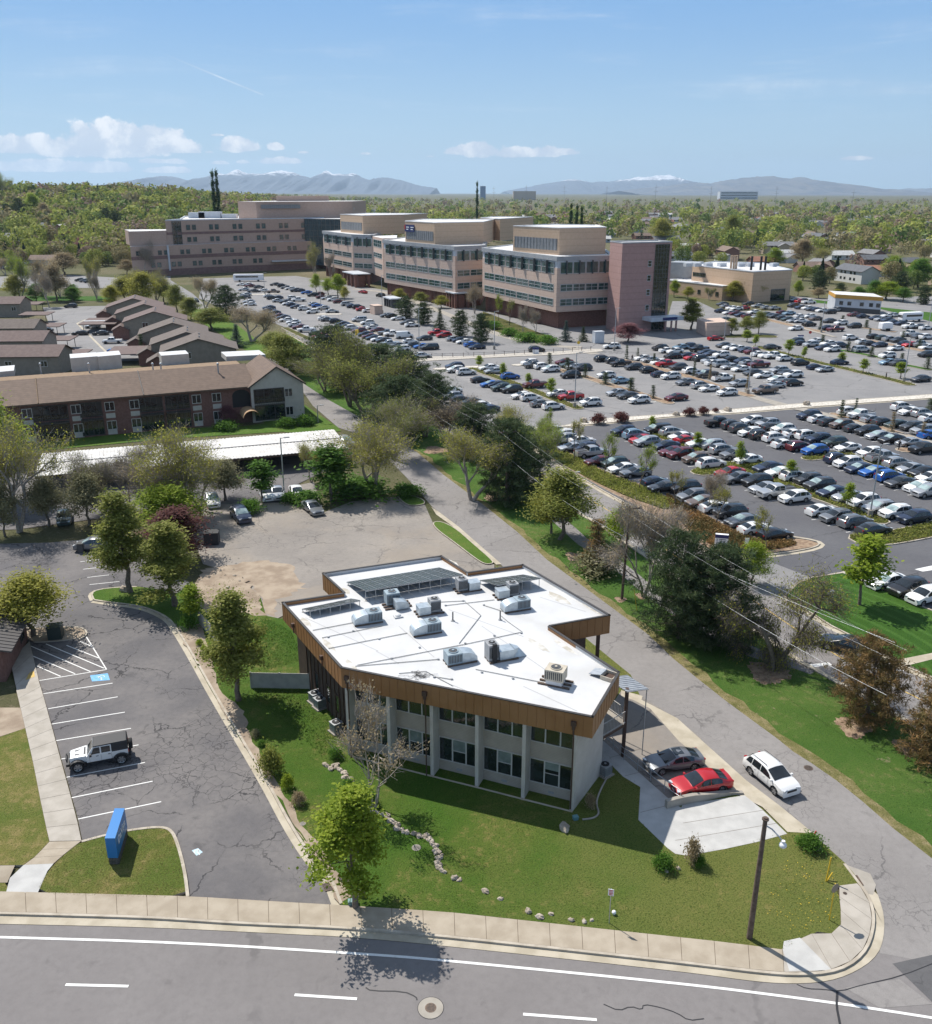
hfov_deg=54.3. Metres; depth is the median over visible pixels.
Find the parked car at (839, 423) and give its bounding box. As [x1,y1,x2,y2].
[828,417,854,428]
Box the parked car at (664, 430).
[658,425,685,435]
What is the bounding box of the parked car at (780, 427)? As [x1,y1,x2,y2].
[770,422,795,432]
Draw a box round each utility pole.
[498,429,516,506]
[618,505,641,598]
[746,816,786,939]
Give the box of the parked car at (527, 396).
[520,392,542,401]
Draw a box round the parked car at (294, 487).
[288,484,302,492]
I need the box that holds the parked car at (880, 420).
[870,416,891,425]
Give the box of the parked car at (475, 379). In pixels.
[470,376,490,382]
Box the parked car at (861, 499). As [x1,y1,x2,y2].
[846,490,881,507]
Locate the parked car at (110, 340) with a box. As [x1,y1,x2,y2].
[102,337,122,343]
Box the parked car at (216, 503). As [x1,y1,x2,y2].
[204,491,220,507]
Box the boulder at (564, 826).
[559,821,569,832]
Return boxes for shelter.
[383,296,399,307]
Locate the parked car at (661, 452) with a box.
[658,445,680,455]
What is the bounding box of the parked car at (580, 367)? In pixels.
[572,363,592,370]
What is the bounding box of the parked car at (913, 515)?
[896,507,931,524]
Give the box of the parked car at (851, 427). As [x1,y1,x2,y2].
[842,423,862,432]
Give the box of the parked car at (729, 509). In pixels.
[712,501,748,518]
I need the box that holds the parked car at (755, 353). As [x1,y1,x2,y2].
[750,350,763,356]
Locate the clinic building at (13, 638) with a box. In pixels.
[0,606,33,681]
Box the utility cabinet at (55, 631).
[45,622,63,640]
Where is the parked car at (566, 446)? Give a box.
[557,441,579,451]
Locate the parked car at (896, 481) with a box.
[883,475,915,487]
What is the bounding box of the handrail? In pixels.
[606,735,680,795]
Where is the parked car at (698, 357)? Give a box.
[692,354,707,361]
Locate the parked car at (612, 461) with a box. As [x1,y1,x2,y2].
[600,456,629,467]
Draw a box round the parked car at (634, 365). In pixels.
[624,362,643,370]
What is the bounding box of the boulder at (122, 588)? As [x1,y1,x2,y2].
[119,585,127,592]
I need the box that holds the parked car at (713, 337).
[707,335,723,340]
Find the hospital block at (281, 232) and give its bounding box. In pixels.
[125,196,365,275]
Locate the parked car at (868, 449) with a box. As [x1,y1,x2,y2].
[855,445,881,457]
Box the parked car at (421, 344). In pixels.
[413,343,425,348]
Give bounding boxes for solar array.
[302,598,360,616]
[346,567,462,600]
[480,574,540,590]
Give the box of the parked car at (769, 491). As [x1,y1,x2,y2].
[756,482,797,499]
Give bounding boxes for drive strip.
[432,508,500,563]
[621,690,810,832]
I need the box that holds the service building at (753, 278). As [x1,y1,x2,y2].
[669,255,792,301]
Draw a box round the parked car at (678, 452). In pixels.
[666,445,695,459]
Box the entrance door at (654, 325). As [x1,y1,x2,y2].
[651,321,663,329]
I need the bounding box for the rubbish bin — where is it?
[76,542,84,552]
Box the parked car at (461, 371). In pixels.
[455,367,475,375]
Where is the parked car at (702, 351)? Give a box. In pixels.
[697,349,710,353]
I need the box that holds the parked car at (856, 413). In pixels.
[846,408,875,418]
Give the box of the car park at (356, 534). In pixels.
[193,482,493,617]
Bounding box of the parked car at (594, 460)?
[584,455,609,465]
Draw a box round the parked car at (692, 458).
[681,450,710,463]
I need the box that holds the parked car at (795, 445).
[785,439,810,451]
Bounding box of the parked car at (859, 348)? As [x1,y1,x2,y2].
[851,345,870,352]
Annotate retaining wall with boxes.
[665,790,743,808]
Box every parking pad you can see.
[603,692,730,797]
[916,566,931,570]
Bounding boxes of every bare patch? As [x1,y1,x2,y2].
[423,446,446,453]
[565,552,581,560]
[614,597,626,602]
[747,661,791,684]
[834,717,872,738]
[892,739,922,756]
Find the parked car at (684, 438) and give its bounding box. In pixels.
[673,434,693,442]
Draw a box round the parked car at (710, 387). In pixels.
[698,384,719,391]
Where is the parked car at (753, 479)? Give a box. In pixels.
[741,471,773,486]
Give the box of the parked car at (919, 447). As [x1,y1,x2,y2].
[907,441,931,454]
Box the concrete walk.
[602,741,786,854]
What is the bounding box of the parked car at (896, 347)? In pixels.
[887,345,904,350]
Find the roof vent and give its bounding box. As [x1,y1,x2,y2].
[393,613,402,618]
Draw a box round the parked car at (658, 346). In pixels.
[651,344,668,350]
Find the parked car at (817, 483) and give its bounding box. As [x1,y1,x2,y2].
[802,475,836,490]
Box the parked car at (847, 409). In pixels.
[836,405,853,414]
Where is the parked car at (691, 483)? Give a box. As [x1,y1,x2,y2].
[669,478,701,493]
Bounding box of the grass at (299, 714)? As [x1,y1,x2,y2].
[254,688,340,755]
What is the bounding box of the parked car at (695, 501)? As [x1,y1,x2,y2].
[684,494,720,508]
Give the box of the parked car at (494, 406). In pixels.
[487,404,500,411]
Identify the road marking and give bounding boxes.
[0,936,931,1020]
[548,477,919,698]
[810,662,903,670]
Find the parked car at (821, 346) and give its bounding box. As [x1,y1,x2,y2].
[814,344,829,350]
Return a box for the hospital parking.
[199,276,931,595]
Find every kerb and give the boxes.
[0,863,874,976]
[26,626,87,639]
[76,320,106,351]
[81,826,188,896]
[88,586,136,600]
[91,599,341,904]
[287,334,924,732]
[398,496,424,505]
[417,351,602,361]
[433,521,492,564]
[469,367,583,409]
[535,398,931,428]
[535,449,824,558]
[559,394,927,425]
[581,375,674,403]
[625,359,754,396]
[720,334,777,337]
[752,346,915,385]
[777,476,890,524]
[780,596,931,678]
[784,571,844,595]
[801,452,931,481]
[848,522,931,545]
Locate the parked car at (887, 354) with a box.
[878,351,896,358]
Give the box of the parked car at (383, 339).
[375,337,391,341]
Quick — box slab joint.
[610,750,775,839]
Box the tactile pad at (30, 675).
[26,671,34,679]
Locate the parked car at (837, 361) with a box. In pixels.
[830,358,848,364]
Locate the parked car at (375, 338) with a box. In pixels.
[370,336,382,341]
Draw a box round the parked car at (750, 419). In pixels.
[740,414,763,424]
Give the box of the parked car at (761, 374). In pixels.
[753,371,773,378]
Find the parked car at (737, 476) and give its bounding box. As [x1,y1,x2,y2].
[723,471,751,484]
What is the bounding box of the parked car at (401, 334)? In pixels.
[394,330,413,338]
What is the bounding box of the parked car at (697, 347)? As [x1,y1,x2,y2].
[688,344,709,351]
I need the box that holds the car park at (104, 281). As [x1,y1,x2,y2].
[0,275,170,287]
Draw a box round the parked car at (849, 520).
[836,512,873,528]
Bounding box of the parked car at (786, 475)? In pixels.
[778,469,804,481]
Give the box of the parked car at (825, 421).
[817,417,836,426]
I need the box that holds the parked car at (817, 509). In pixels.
[804,503,833,516]
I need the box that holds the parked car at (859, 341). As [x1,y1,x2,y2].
[854,338,865,344]
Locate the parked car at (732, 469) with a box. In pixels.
[714,466,745,475]
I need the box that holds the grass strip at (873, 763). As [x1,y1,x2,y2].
[287,335,931,844]
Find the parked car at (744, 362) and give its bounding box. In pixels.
[738,359,752,365]
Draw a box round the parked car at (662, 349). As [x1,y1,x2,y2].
[658,347,670,352]
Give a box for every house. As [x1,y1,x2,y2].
[0,296,31,316]
[0,319,48,330]
[0,330,58,344]
[0,344,74,375]
[28,255,54,264]
[55,224,69,235]
[95,295,163,317]
[104,300,175,330]
[111,307,186,339]
[126,317,207,345]
[136,325,223,365]
[146,332,238,366]
[546,216,556,221]
[606,236,610,242]
[631,233,651,238]
[650,236,680,239]
[670,224,687,232]
[671,251,693,260]
[714,253,735,260]
[715,245,739,259]
[745,256,779,263]
[759,241,793,253]
[766,249,795,254]
[769,253,797,262]
[792,261,832,271]
[806,232,828,237]
[808,220,823,226]
[809,258,835,267]
[826,250,854,259]
[834,263,880,283]
[856,254,888,264]
[857,249,885,254]
[863,245,892,252]
[865,265,886,276]
[880,257,919,264]
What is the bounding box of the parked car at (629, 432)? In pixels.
[621,427,649,438]
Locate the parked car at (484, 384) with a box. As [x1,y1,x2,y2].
[480,380,495,387]
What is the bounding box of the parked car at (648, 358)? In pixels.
[640,356,657,362]
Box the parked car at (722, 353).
[712,350,730,357]
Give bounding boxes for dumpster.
[203,529,219,545]
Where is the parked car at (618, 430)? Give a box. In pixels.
[610,423,635,435]
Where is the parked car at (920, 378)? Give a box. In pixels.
[910,374,931,382]
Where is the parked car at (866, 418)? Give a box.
[859,414,879,422]
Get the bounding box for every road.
[157,276,205,308]
[286,331,931,725]
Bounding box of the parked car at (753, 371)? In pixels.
[742,368,762,375]
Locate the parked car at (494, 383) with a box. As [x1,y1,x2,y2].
[487,380,505,386]
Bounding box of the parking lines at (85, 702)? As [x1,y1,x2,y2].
[31,559,160,818]
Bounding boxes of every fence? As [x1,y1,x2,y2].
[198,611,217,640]
[250,672,309,688]
[431,347,583,357]
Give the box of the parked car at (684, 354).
[681,352,694,357]
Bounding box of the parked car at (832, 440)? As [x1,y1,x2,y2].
[820,434,848,446]
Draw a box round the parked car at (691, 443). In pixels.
[685,438,707,447]
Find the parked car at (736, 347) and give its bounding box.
[729,345,745,350]
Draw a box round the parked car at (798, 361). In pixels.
[790,358,809,365]
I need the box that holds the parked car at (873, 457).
[864,448,899,462]
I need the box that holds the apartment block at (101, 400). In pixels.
[0,350,305,442]
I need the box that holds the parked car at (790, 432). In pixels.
[781,428,797,438]
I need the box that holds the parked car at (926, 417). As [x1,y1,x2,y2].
[918,413,931,421]
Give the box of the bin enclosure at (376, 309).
[369,304,382,314]
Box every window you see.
[4,361,11,365]
[20,631,24,643]
[21,408,32,418]
[25,427,35,436]
[40,361,47,366]
[70,404,81,413]
[73,423,83,432]
[104,401,114,410]
[107,420,116,429]
[129,399,139,408]
[131,418,141,427]
[171,221,182,244]
[191,394,200,403]
[193,412,202,421]
[212,393,220,401]
[213,411,222,419]
[235,276,257,277]
[284,388,292,396]
[285,406,293,415]
[313,670,318,691]
[324,234,331,242]
[324,248,332,253]
[325,682,330,705]
[332,235,340,243]
[333,250,341,255]
[334,259,341,264]
[335,693,340,716]
[342,237,350,245]
[342,251,351,257]
[343,261,351,266]
[353,238,361,245]
[354,253,362,257]
[354,263,362,267]
[355,690,366,702]
[356,717,368,741]
[362,238,371,246]
[363,253,371,258]
[363,263,371,268]
[367,693,379,706]
[368,720,380,744]
[377,240,381,247]
[379,695,385,707]
[381,723,387,746]
[385,244,394,253]
[386,261,394,267]
[386,273,395,279]
[395,245,405,255]
[395,698,408,712]
[396,263,405,269]
[396,274,405,280]
[396,726,409,750]
[406,246,416,256]
[406,264,416,270]
[407,276,416,282]
[409,701,421,715]
[409,729,422,754]
[417,247,427,257]
[417,265,427,272]
[417,277,427,284]
[422,704,429,717]
[422,732,429,756]
[428,248,439,259]
[429,267,439,274]
[429,279,439,286]
[439,707,451,722]
[439,735,452,761]
[440,250,451,260]
[441,269,451,275]
[441,281,451,288]
[452,710,465,725]
[452,739,465,764]
[457,250,469,260]
[457,270,469,276]
[457,282,469,288]
[466,713,474,727]
[466,742,474,766]
[470,250,482,259]
[471,269,481,275]
[471,281,481,287]
[483,746,496,772]
[484,253,493,264]
[484,272,493,279]
[484,285,493,292]
[484,717,497,732]
[495,254,504,265]
[495,274,504,281]
[495,287,504,294]
[497,749,511,775]
[498,719,511,735]
[505,276,515,283]
[505,289,515,297]
[506,255,516,267]
[511,752,521,778]
[512,722,522,738]
[517,257,528,269]
[517,278,527,285]
[517,291,527,299]
[528,294,539,302]
[529,258,540,271]
[529,280,540,288]
[529,757,544,784]
[530,726,545,743]
[541,260,553,273]
[541,282,553,290]
[541,296,552,305]
[544,760,559,787]
[545,729,560,746]
[559,764,570,790]
[560,262,572,273]
[560,284,572,291]
[560,298,571,305]
[560,732,572,749]
[572,298,584,305]
[573,261,585,273]
[573,283,584,290]
[585,297,596,304]
[586,261,598,272]
[586,283,597,290]
[597,297,606,303]
[598,282,607,289]
[599,261,608,272]
[693,272,705,277]
[840,270,855,280]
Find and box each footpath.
[355,289,581,347]
[552,518,818,673]
[569,347,599,353]
[749,395,783,404]
[784,321,836,336]
[795,408,931,442]
[902,653,931,664]
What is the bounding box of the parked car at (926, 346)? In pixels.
[918,343,931,349]
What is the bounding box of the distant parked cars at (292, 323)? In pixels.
[0,262,931,342]
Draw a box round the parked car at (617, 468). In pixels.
[606,462,636,473]
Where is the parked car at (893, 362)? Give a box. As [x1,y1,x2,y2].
[888,359,907,365]
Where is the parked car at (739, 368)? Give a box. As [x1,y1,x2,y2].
[731,365,751,371]
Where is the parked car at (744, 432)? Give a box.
[737,425,761,437]
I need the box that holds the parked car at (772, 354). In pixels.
[763,351,781,358]
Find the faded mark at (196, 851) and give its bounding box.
[192,848,201,855]
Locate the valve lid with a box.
[412,844,420,850]
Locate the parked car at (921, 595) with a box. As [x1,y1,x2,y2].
[904,582,931,606]
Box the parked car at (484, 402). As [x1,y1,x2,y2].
[475,400,491,404]
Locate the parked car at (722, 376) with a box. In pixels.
[711,373,733,381]
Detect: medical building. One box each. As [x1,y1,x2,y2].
[322,213,426,283]
[382,216,532,305]
[482,224,683,331]
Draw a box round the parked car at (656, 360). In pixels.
[650,358,663,364]
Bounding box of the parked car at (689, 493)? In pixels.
[675,486,708,501]
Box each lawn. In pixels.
[0,728,49,866]
[0,883,6,890]
[16,423,282,450]
[26,296,106,300]
[39,828,185,895]
[93,587,184,624]
[176,565,857,948]
[189,309,276,359]
[262,405,340,432]
[292,371,332,396]
[399,495,423,505]
[433,522,492,563]
[482,311,553,343]
[787,573,931,658]
[791,298,931,320]
[910,660,931,675]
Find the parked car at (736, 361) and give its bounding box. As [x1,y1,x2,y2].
[733,356,750,363]
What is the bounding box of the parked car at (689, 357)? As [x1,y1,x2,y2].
[683,354,695,360]
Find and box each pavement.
[0,865,14,882]
[0,891,783,971]
[6,864,52,891]
[12,641,38,688]
[16,677,80,841]
[25,841,81,865]
[783,883,871,971]
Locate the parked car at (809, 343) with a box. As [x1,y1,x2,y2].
[802,340,818,347]
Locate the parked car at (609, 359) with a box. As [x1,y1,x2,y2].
[604,356,617,362]
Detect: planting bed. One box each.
[27,627,84,642]
[538,449,817,553]
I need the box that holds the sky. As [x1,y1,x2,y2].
[0,0,931,193]
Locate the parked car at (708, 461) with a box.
[695,455,726,468]
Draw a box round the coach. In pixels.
[233,274,263,281]
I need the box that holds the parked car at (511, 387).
[500,383,522,393]
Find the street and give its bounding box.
[0,924,931,1023]
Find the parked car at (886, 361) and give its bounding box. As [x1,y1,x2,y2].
[878,358,894,364]
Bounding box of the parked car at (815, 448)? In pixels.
[800,442,829,455]
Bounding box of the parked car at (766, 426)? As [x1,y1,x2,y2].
[759,422,777,431]
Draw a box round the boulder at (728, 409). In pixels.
[724,407,731,411]
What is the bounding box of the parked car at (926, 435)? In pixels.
[916,429,931,438]
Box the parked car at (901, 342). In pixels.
[897,340,907,344]
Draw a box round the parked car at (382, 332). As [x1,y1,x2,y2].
[377,329,389,334]
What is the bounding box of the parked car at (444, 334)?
[436,331,451,337]
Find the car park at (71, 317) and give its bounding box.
[43,306,138,360]
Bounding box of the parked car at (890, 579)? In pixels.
[865,571,904,590]
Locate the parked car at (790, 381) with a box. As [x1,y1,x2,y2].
[782,377,803,386]
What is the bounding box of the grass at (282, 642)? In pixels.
[253,618,298,669]
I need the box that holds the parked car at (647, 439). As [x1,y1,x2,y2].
[633,434,661,446]
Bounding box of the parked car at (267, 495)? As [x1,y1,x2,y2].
[258,489,273,501]
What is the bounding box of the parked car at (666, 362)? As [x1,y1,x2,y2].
[655,359,676,367]
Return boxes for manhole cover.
[417,997,443,1018]
[804,765,812,770]
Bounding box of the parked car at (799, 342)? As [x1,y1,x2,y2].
[793,340,805,345]
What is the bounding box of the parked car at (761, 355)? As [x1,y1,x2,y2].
[757,351,769,358]
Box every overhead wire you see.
[631,541,885,694]
[632,516,877,652]
[637,531,894,642]
[656,517,902,648]
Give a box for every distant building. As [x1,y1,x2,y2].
[480,186,485,199]
[513,191,535,199]
[717,192,757,198]
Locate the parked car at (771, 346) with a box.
[763,343,781,349]
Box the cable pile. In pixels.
[399,670,428,679]
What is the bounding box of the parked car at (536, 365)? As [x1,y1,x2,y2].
[533,362,549,369]
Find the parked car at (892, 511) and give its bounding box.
[877,502,912,519]
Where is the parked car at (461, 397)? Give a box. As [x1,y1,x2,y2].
[449,395,470,402]
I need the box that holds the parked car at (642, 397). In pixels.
[627,393,650,403]
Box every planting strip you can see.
[283,327,307,338]
[319,313,338,314]
[349,321,393,340]
[434,366,479,368]
[470,368,582,408]
[581,375,673,403]
[630,360,753,395]
[691,462,749,474]
[721,334,776,337]
[746,469,888,522]
[753,346,914,384]
[769,319,824,331]
[804,453,913,477]
[830,413,910,435]
[841,350,884,358]
[850,524,931,543]
[872,340,923,350]
[897,447,909,451]
[907,365,931,369]
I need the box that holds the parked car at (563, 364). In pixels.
[559,361,577,367]
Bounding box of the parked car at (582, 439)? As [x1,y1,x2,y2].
[567,435,595,442]
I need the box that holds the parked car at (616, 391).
[605,388,627,395]
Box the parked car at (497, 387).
[490,382,509,391]
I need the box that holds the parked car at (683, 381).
[675,377,695,385]
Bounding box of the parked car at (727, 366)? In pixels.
[720,363,738,369]
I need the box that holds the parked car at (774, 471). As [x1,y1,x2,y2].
[765,466,785,477]
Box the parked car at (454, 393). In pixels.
[444,391,463,399]
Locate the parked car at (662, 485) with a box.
[647,480,676,492]
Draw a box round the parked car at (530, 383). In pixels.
[522,379,547,388]
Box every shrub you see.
[177,611,200,631]
[194,638,203,645]
[211,415,242,430]
[235,492,267,514]
[249,728,260,738]
[251,736,285,782]
[256,738,266,747]
[272,413,297,427]
[279,489,298,504]
[279,769,294,789]
[284,488,325,508]
[287,787,306,806]
[294,413,314,425]
[314,472,407,507]
[326,745,345,761]
[341,776,356,784]
[365,791,381,807]
[382,479,426,501]
[489,317,504,328]
[498,327,521,336]
[510,331,543,342]
[531,334,559,345]
[562,547,622,583]
[583,791,596,810]
[589,412,607,422]
[612,411,629,422]
[649,850,679,875]
[680,835,704,867]
[682,407,696,415]
[693,853,707,869]
[697,406,710,414]
[792,828,833,858]
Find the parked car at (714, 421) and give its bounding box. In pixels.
[703,415,727,427]
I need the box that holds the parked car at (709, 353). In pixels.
[703,350,717,356]
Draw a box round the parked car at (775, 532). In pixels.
[755,527,793,539]
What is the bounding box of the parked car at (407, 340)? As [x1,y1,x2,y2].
[401,338,418,342]
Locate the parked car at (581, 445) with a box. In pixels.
[572,440,599,450]
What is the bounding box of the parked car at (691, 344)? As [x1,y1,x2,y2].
[685,342,695,348]
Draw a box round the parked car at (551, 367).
[541,364,560,372]
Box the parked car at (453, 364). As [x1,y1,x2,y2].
[445,361,464,368]
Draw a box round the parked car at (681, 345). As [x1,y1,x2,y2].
[672,343,689,348]
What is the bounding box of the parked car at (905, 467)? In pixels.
[895,462,923,473]
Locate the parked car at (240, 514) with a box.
[229,504,251,523]
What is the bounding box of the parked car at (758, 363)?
[747,359,770,367]
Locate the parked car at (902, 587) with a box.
[886,574,929,597]
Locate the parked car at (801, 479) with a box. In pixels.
[792,470,820,484]
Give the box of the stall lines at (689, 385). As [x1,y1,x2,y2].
[275,289,917,531]
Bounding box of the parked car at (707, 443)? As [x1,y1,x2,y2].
[698,437,725,449]
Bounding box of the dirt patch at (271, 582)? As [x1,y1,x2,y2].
[205,560,305,616]
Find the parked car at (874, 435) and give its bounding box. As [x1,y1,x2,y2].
[864,430,890,439]
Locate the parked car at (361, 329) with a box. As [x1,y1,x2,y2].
[351,327,366,332]
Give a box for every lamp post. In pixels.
[280,436,289,492]
[418,307,422,350]
[493,311,498,349]
[573,352,582,406]
[613,308,616,350]
[746,346,757,393]
[867,443,889,516]
[902,338,915,380]
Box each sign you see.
[105,808,127,863]
[533,348,538,353]
[608,888,613,922]
[714,533,728,545]
[829,883,838,919]
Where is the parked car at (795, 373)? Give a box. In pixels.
[782,370,803,377]
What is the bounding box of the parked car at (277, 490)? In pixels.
[271,485,285,500]
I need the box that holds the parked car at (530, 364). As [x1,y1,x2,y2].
[523,360,537,368]
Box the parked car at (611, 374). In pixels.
[596,370,615,378]
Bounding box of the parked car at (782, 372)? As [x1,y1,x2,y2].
[776,369,790,374]
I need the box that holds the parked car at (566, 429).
[560,427,575,433]
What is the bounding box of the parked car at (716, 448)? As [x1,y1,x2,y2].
[707,442,733,454]
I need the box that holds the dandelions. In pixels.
[773,860,837,927]
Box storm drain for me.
[322,883,332,891]
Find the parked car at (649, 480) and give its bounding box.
[640,475,669,486]
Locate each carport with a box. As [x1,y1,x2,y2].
[18,311,54,321]
[31,301,44,308]
[35,429,349,482]
[46,323,66,333]
[56,335,77,345]
[72,349,92,353]
[78,318,117,329]
[109,345,150,354]
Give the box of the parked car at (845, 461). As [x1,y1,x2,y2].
[832,454,863,468]
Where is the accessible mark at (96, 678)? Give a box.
[90,673,109,680]
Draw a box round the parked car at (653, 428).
[643,422,670,433]
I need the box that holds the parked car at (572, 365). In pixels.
[566,363,579,369]
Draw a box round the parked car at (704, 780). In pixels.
[668,768,733,795]
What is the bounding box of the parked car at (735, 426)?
[727,421,750,432]
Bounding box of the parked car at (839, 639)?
[819,633,867,657]
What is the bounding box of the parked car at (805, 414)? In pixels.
[796,408,821,420]
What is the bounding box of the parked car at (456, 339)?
[451,337,464,341]
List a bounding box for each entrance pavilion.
[342,271,370,287]
[445,291,469,308]
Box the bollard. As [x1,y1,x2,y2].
[825,857,831,881]
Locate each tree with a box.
[0,171,12,190]
[0,239,13,249]
[0,257,8,274]
[0,274,28,295]
[0,390,37,481]
[0,404,76,532]
[0,480,27,536]
[0,564,82,636]
[1,203,11,210]
[2,253,36,295]
[4,250,16,258]
[8,198,27,211]
[16,472,68,525]
[18,238,37,250]
[20,238,34,251]
[22,191,40,211]
[22,249,35,260]
[24,284,44,300]
[27,265,53,306]
[28,257,46,294]
[32,261,71,300]
[35,201,51,216]
[35,244,51,254]
[38,240,47,247]
[42,245,62,254]
[43,251,81,274]
[51,467,111,525]
[58,444,117,513]
[60,286,81,301]
[62,243,77,258]
[63,284,82,299]
[72,236,88,245]
[75,243,80,263]
[77,246,95,264]
[78,252,89,263]
[81,254,101,297]
[83,486,153,592]
[84,248,105,263]
[85,269,101,299]
[90,435,159,505]
[92,206,116,220]
[99,251,114,265]
[99,284,124,303]
[100,254,109,264]
[102,245,115,262]
[105,276,137,297]
[108,210,121,222]
[108,459,199,499]
[110,246,128,263]
[114,249,131,262]
[116,258,132,272]
[120,267,147,292]
[123,270,162,297]
[123,418,224,490]
[126,516,200,606]
[128,477,221,528]
[133,503,217,555]
[137,240,157,275]
[137,334,142,345]
[148,268,169,300]
[151,278,171,301]
[158,283,188,312]
[168,454,221,510]
[175,297,204,318]
[175,581,208,614]
[188,306,235,329]
[190,276,217,307]
[190,581,276,701]
[196,456,248,500]
[202,284,244,318]
[209,169,216,211]
[214,169,221,211]
[218,404,238,420]
[223,303,282,341]
[229,324,247,346]
[237,459,282,502]
[254,330,285,348]
[258,329,308,369]
[282,342,309,371]
[284,351,334,390]
[288,776,392,908]
[294,321,364,373]
[294,440,320,482]
[294,443,363,500]
[299,412,420,490]
[301,319,377,406]
[304,241,321,273]
[308,273,321,291]
[315,352,367,390]
[319,350,419,423]
[321,277,332,294]
[324,252,336,279]
[326,341,413,392]
[327,672,434,807]
[328,273,346,297]
[339,286,349,298]
[351,371,439,440]
[359,384,441,459]
[371,346,445,397]
[390,295,418,317]
[392,288,405,296]
[397,390,443,436]
[410,371,463,414]
[411,301,434,324]
[412,291,428,302]
[414,393,489,452]
[431,294,448,307]
[432,309,448,328]
[433,423,520,500]
[446,402,498,460]
[449,309,471,336]
[465,282,484,313]
[467,312,493,342]
[467,416,545,509]
[473,355,484,364]
[475,181,478,218]
[494,294,502,318]
[494,401,535,432]
[499,362,506,372]
[499,434,564,493]
[506,298,514,324]
[515,421,565,468]
[515,464,604,539]
[517,304,527,330]
[521,476,560,533]
[525,373,532,381]
[527,306,540,331]
[529,415,559,451]
[544,405,553,424]
[545,378,557,391]
[547,352,553,363]
[560,320,574,341]
[561,357,570,371]
[568,204,573,223]
[571,416,584,459]
[572,517,613,576]
[574,205,578,223]
[575,326,588,341]
[580,205,583,223]
[581,364,588,377]
[591,507,637,546]
[592,491,693,597]
[599,372,610,384]
[600,430,619,473]
[611,322,645,342]
[624,345,628,358]
[624,522,744,649]
[626,377,636,390]
[637,442,658,486]
[643,217,674,237]
[648,416,656,424]
[649,385,656,398]
[666,539,779,655]
[668,468,689,503]
[669,279,680,292]
[672,239,682,250]
[672,245,691,260]
[678,297,704,329]
[681,286,694,298]
[684,241,696,250]
[691,243,701,253]
[692,251,708,261]
[692,361,695,375]
[693,432,703,446]
[695,244,709,254]
[701,467,730,512]
[704,287,716,299]
[708,484,731,521]
[709,552,861,676]
[713,252,728,260]
[719,213,747,234]
[724,280,742,300]
[726,318,741,334]
[733,538,778,582]
[735,441,748,462]
[739,316,755,330]
[740,330,754,341]
[751,334,759,344]
[752,310,770,332]
[752,505,776,545]
[754,229,771,239]
[761,247,788,262]
[783,459,798,472]
[784,339,794,353]
[788,238,820,260]
[793,280,803,295]
[795,265,813,279]
[801,346,807,357]
[807,269,833,289]
[809,287,827,297]
[810,265,819,276]
[812,247,835,258]
[813,258,824,281]
[823,627,931,733]
[824,266,837,283]
[833,283,848,291]
[834,256,839,267]
[834,528,903,604]
[838,352,847,359]
[838,400,845,417]
[840,481,858,507]
[844,341,852,351]
[853,287,869,292]
[853,398,858,410]
[859,358,870,371]
[865,279,885,293]
[867,346,875,356]
[868,280,906,299]
[879,254,910,270]
[880,261,902,281]
[881,259,906,275]
[887,412,896,431]
[888,271,916,289]
[891,287,913,301]
[891,362,909,377]
[892,673,931,775]
[905,257,931,287]
[907,269,924,288]
[913,285,931,304]
[917,245,931,258]
[921,423,926,432]
[923,357,931,368]
[926,399,931,410]
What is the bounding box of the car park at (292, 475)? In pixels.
[0,453,323,529]
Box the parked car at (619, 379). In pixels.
[611,376,629,383]
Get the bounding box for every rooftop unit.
[351,607,382,626]
[382,588,411,610]
[409,617,441,637]
[413,596,444,617]
[443,647,477,667]
[453,575,481,593]
[484,639,526,663]
[492,580,519,600]
[500,594,530,613]
[537,662,573,689]
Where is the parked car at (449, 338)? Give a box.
[445,336,456,340]
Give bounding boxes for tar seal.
[366,963,931,1023]
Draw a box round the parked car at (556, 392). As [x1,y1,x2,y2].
[546,389,567,396]
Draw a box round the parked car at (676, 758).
[642,746,705,774]
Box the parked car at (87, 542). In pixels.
[72,535,109,549]
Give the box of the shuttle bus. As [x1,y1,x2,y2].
[898,311,923,321]
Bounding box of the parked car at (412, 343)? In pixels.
[406,341,418,346]
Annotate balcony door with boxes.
[31,404,68,421]
[34,422,71,440]
[78,401,102,417]
[81,419,105,435]
[139,396,162,411]
[141,415,164,430]
[164,394,189,409]
[166,412,191,427]
[253,387,284,403]
[255,403,285,420]
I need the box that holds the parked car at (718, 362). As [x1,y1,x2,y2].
[712,359,730,367]
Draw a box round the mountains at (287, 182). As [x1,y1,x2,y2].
[106,169,439,193]
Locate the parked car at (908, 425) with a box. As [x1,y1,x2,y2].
[899,420,922,430]
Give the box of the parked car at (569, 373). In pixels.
[560,369,580,378]
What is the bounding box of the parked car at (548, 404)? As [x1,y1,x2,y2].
[541,400,564,409]
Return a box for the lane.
[269,358,931,958]
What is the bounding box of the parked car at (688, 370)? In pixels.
[681,366,700,374]
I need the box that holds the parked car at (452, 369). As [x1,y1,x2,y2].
[446,364,463,372]
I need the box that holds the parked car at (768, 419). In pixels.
[754,416,780,425]
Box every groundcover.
[469,367,581,408]
[537,445,674,507]
[548,450,669,508]
[652,433,701,450]
[666,493,795,549]
[666,496,795,550]
[691,461,764,474]
[744,467,887,522]
[755,345,911,384]
[802,451,930,481]
[850,521,931,543]
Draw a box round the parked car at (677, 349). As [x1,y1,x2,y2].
[666,347,683,352]
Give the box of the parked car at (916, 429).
[909,423,931,433]
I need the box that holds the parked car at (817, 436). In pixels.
[804,431,831,443]
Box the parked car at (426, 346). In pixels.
[420,343,438,349]

